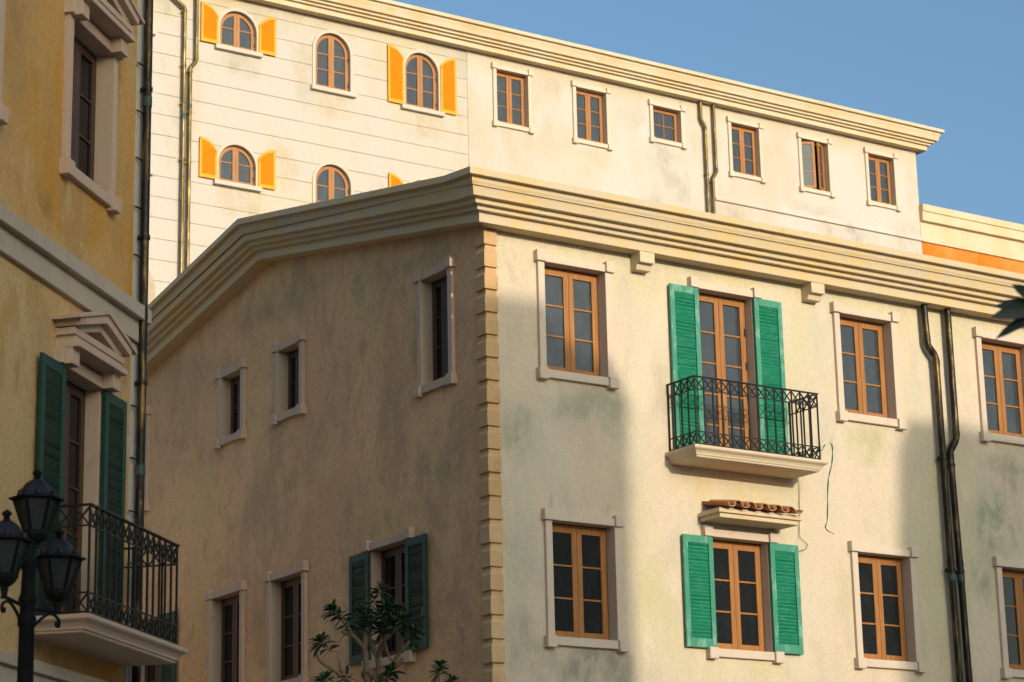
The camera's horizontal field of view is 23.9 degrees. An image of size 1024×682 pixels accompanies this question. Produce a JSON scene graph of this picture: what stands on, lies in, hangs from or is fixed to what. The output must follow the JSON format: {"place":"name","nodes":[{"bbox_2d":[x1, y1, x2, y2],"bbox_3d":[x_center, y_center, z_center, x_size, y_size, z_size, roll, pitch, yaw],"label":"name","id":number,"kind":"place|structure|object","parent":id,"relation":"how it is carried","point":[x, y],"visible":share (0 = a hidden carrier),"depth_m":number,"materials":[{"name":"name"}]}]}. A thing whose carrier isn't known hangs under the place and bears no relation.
{"place":"outdoors","nodes":[
{"label":"outdoors","id":0,"kind":"place"},
{"bbox_2d":[0,0,187,681],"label":"ochre house","id":1,"kind":"structure","parent":0,"point":[76,89],"depth_m":23.58,"materials":[{"name":"paint"}]},
{"bbox_2d":[0,0,8,124],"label":"window","id":2,"kind":"structure","parent":1,"relation":"in","point":[4,110],"depth_m":22.25,"materials":[{"name":"pink stone"}]},
{"bbox_2d":[35,346,126,620],"bbox_3d":[-4.251,1.525,23.341,0.300,2.700,2.124,-4,-15,12],"label":"balcony door","id":3,"kind":"structure","parent":1,"relation":"in","point":[82,428],"depth_m":23.75,"materials":[{"name":"green wood"}]},
{"bbox_2d":[59,0,123,214],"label":"window","id":4,"kind":"structure","parent":1,"relation":"in","point":[90,78],"depth_m":24.72,"materials":[{"name":"white stone"}]},
{"bbox_2d":[148,0,943,304],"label":"white house","id":5,"kind":"structure","parent":0,"point":[261,106],"depth_m":64.07,"materials":[{"name":"paint"}]},
{"bbox_2d":[153,10,156,35],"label":"window","id":6,"kind":"structure","parent":5,"relation":"in","point":[154,31],"depth_m":59.32,"materials":[{"name":"white wood"}]},
{"bbox_2d":[199,136,275,192],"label":"window","id":7,"kind":"structure","parent":5,"relation":"in","point":[234,165],"depth_m":59.95,"materials":[{"name":"brown wood"}]},
{"bbox_2d":[201,1,275,58],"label":"window","id":8,"kind":"structure","parent":5,"relation":"in","point":[235,30],"depth_m":60.86,"materials":[{"name":"brown wood"}]},
{"bbox_2d":[312,161,353,202],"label":"window","id":9,"kind":"structure","parent":5,"relation":"in","point":[330,179],"depth_m":61.43,"materials":[{"name":"brown wood"}]},
{"bbox_2d":[310,30,356,98],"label":"window","id":10,"kind":"structure","parent":5,"relation":"in","point":[332,53],"depth_m":62.27,"materials":[{"name":"brown wood"}]},
{"bbox_2d":[389,172,426,186],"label":"window","id":11,"kind":"structure","parent":5,"relation":"in","point":[394,180],"depth_m":62.41,"materials":[{"name":"yellow wood"}]},
{"bbox_2d":[387,44,456,117],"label":"window","id":12,"kind":"structure","parent":5,"relation":"in","point":[416,81],"depth_m":63.74,"materials":[{"name":"brown wood"}]},
{"bbox_2d":[491,62,534,134],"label":"window","id":13,"kind":"structure","parent":5,"relation":"in","point":[511,87],"depth_m":65.33,"materials":[{"name":"stone"}]},
{"bbox_2d":[570,80,612,150],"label":"window","id":14,"kind":"structure","parent":5,"relation":"in","point":[590,104],"depth_m":66.73,"materials":[{"name":"stone"}]},
{"bbox_2d":[647,98,687,149],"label":"window","id":15,"kind":"structure","parent":5,"relation":"in","point":[666,122],"depth_m":68.20,"materials":[{"name":"stone"}]},
{"bbox_2d":[726,116,766,183],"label":"window","id":16,"kind":"structure","parent":5,"relation":"in","point":[745,148],"depth_m":69.66,"materials":[{"name":"stone"}]},
{"bbox_2d":[796,132,835,198],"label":"window","id":17,"kind":"structure","parent":5,"relation":"in","point":[814,154],"depth_m":70.95,"materials":[{"name":"wood"}]},
{"bbox_2d":[863,147,901,211],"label":"window","id":18,"kind":"structure","parent":5,"relation":"in","point":[880,167],"depth_m":72.49,"materials":[{"name":"wood"}]},
{"bbox_2d":[392,0,1023,224],"label":"sky","id":19,"kind":"structure","parent":0,"point":[956,67],"materials":[{"name":"blue"}]},
{"bbox_2d":[919,204,1023,273],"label":"orange house","id":20,"kind":"structure","parent":0,"point":[954,235],"depth_m":73.88,"materials":[{"name":"paint"}]},
{"label":"street","id":21,"kind":"structure","parent":0,"visible":0},
{"bbox_2d":[0,469,85,681],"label":"street lamp","id":22,"kind":"object","parent":21,"relation":"on","point":[58,559],"visible":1,"depth_m":17.82,"materials":[{"name":"metal"}]},
{"bbox_2d":[309,580,429,681],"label":"plumeria tree","id":23,"kind":"object","parent":21,"relation":"on","point":[371,617],"visible":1,"depth_m":27.86,"materials":[{"name":"green plant"}]},
{"bbox_2d":[428,658,459,681],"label":"plumeria tree","id":24,"kind":"object","parent":21,"relation":"on","point":[436,678],"visible":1,"depth_m":27.95,"materials":[{"name":"green plant"}]},
{"bbox_2d":[141,166,1023,681],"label":"corner house","id":25,"kind":"structure","parent":21,"relation":"on","point":[497,426],"depth_m":35.59,"materials":[{"name":"beige paint"}]},
{"bbox_2d":[144,405,151,511],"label":"window","id":26,"kind":"structure","parent":25,"relation":"in","point":[148,407],"depth_m":41.83,"materials":[{"name":"beige stone"}]},
{"bbox_2d":[141,604,175,681],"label":"window","id":27,"kind":"structure","parent":25,"relation":"in","point":[164,672],"depth_m":40.44,"materials":[{"name":"beige stone"}]},
{"bbox_2d":[204,580,246,681],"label":"window","id":28,"kind":"structure","parent":25,"relation":"in","point":[226,606],"depth_m":38.81,"materials":[{"name":"beige stone"}]},
{"bbox_2d":[213,358,246,449],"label":"window","id":29,"kind":"structure","parent":25,"relation":"in","point":[231,381],"depth_m":39.61,"materials":[{"name":"beige stone"}]},
{"bbox_2d":[263,560,308,681],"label":"window","id":30,"kind":"structure","parent":25,"relation":"in","point":[287,589],"depth_m":37.14,"materials":[{"name":"beige stone"}]},
{"bbox_2d":[270,330,305,425],"bbox_3d":[-3.422,0.596,37.865,0.305,1.332,1.004,9,-18,-33],"label":"window","id":31,"kind":"structure","parent":25,"relation":"in","point":[289,355],"depth_m":38.03,"materials":[{"name":"beige stone"}]},
{"bbox_2d":[349,527,428,669],"bbox_3d":[-1.682,3.705,34.462,0.305,1.902,2.134,9,-18,-33],"label":"window","id":32,"kind":"structure","parent":25,"relation":"in","point":[400,560],"depth_m":34.61,"materials":[{"name":"green wood"}]},
{"bbox_2d":[412,255,457,398],"bbox_3d":[-1.022,-0.181,34.345,0.305,1.862,1.024,9,-18,-33],"label":"window","id":33,"kind":"structure","parent":25,"relation":"in","point":[435,298],"depth_m":34.50,"materials":[{"name":"white stone"}]},
{"bbox_2d":[533,249,619,389],"bbox_3d":[0.854,-0.278,34.138,1.354,1.862,0.305,9,-18,-33],"label":"window","id":34,"kind":"structure","parent":25,"relation":"in","point":[575,314],"depth_m":34.23,"materials":[{"name":"wood"}]},
{"bbox_2d":[541,507,629,652],"bbox_3d":[0.949,3.302,33.196,1.354,1.897,0.305,9,-18,-33],"label":"window","id":35,"kind":"structure","parent":25,"relation":"in","point":[583,553],"depth_m":33.29,"materials":[{"name":"wood"}]},
{"bbox_2d":[668,276,788,453],"bbox_3d":[3.122,0.482,35.493,2.104,2.730,0.300,9,-18,-33],"label":"balcony door","id":36,"kind":"structure","parent":25,"relation":"in","point":[717,331],"depth_m":35.64,"materials":[{"name":"wood"}]},
{"bbox_2d":[681,525,803,663],"bbox_3d":[3.250,3.651,34.687,2.124,1.902,0.305,9,-18,-33],"label":"window","id":37,"kind":"structure","parent":25,"relation":"in","point":[742,592],"depth_m":34.79,"materials":[{"name":"wood"}]},
{"bbox_2d":[798,496,807,551],"bbox_3d":[4.247,2.561,35.594,0.222,1.123,0.017,7,-17,-28],"label":"hanging cable","id":38,"kind":"object","parent":25,"relation":"hanging from","point":[799,525],"visible":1,"depth_m":35.53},
{"bbox_2d":[818,443,833,534],"bbox_3d":[4.583,2.143,35.153,0.291,1.376,0.049,6,-17,-27],"label":"hanging cable","id":39,"kind":"object","parent":25,"relation":"attached to","point":[828,482],"visible":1,"depth_m":35.18,"materials":[{"name":"plastic"}]},
{"bbox_2d":[829,301,906,430],"bbox_3d":[5.399,0.407,37.084,1.354,1.862,0.305,9,-18,-33],"label":"window","id":40,"kind":"structure","parent":25,"relation":"in","point":[867,377],"depth_m":37.19,"materials":[{"name":"wood"}]},
{"bbox_2d":[847,540,926,672],"bbox_3d":[5.548,3.994,36.178,1.354,1.897,0.305,9,-18,-33],"label":"window","id":41,"kind":"structure","parent":25,"relation":"in","point":[883,579],"depth_m":36.29,"materials":[{"name":"wood"}]},
{"bbox_2d":[971,326,1023,445],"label":"window","id":42,"kind":"structure","parent":25,"relation":"in","point":[1000,361],"depth_m":38.76,"materials":[{"name":"wood"}]},
{"bbox_2d":[992,556,1023,678],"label":"window","id":43,"kind":"structure","parent":25,"relation":"in","point":[1009,574],"depth_m":37.69,"materials":[{"name":"wood"}]},
{"bbox_2d":[990,284,1023,338],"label":"leafy tree","id":44,"kind":"object","parent":21,"relation":"on","point":[1012,309],"visible":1,"depth_m":11.13,"materials":[{"name":"green plant"}]}
]}

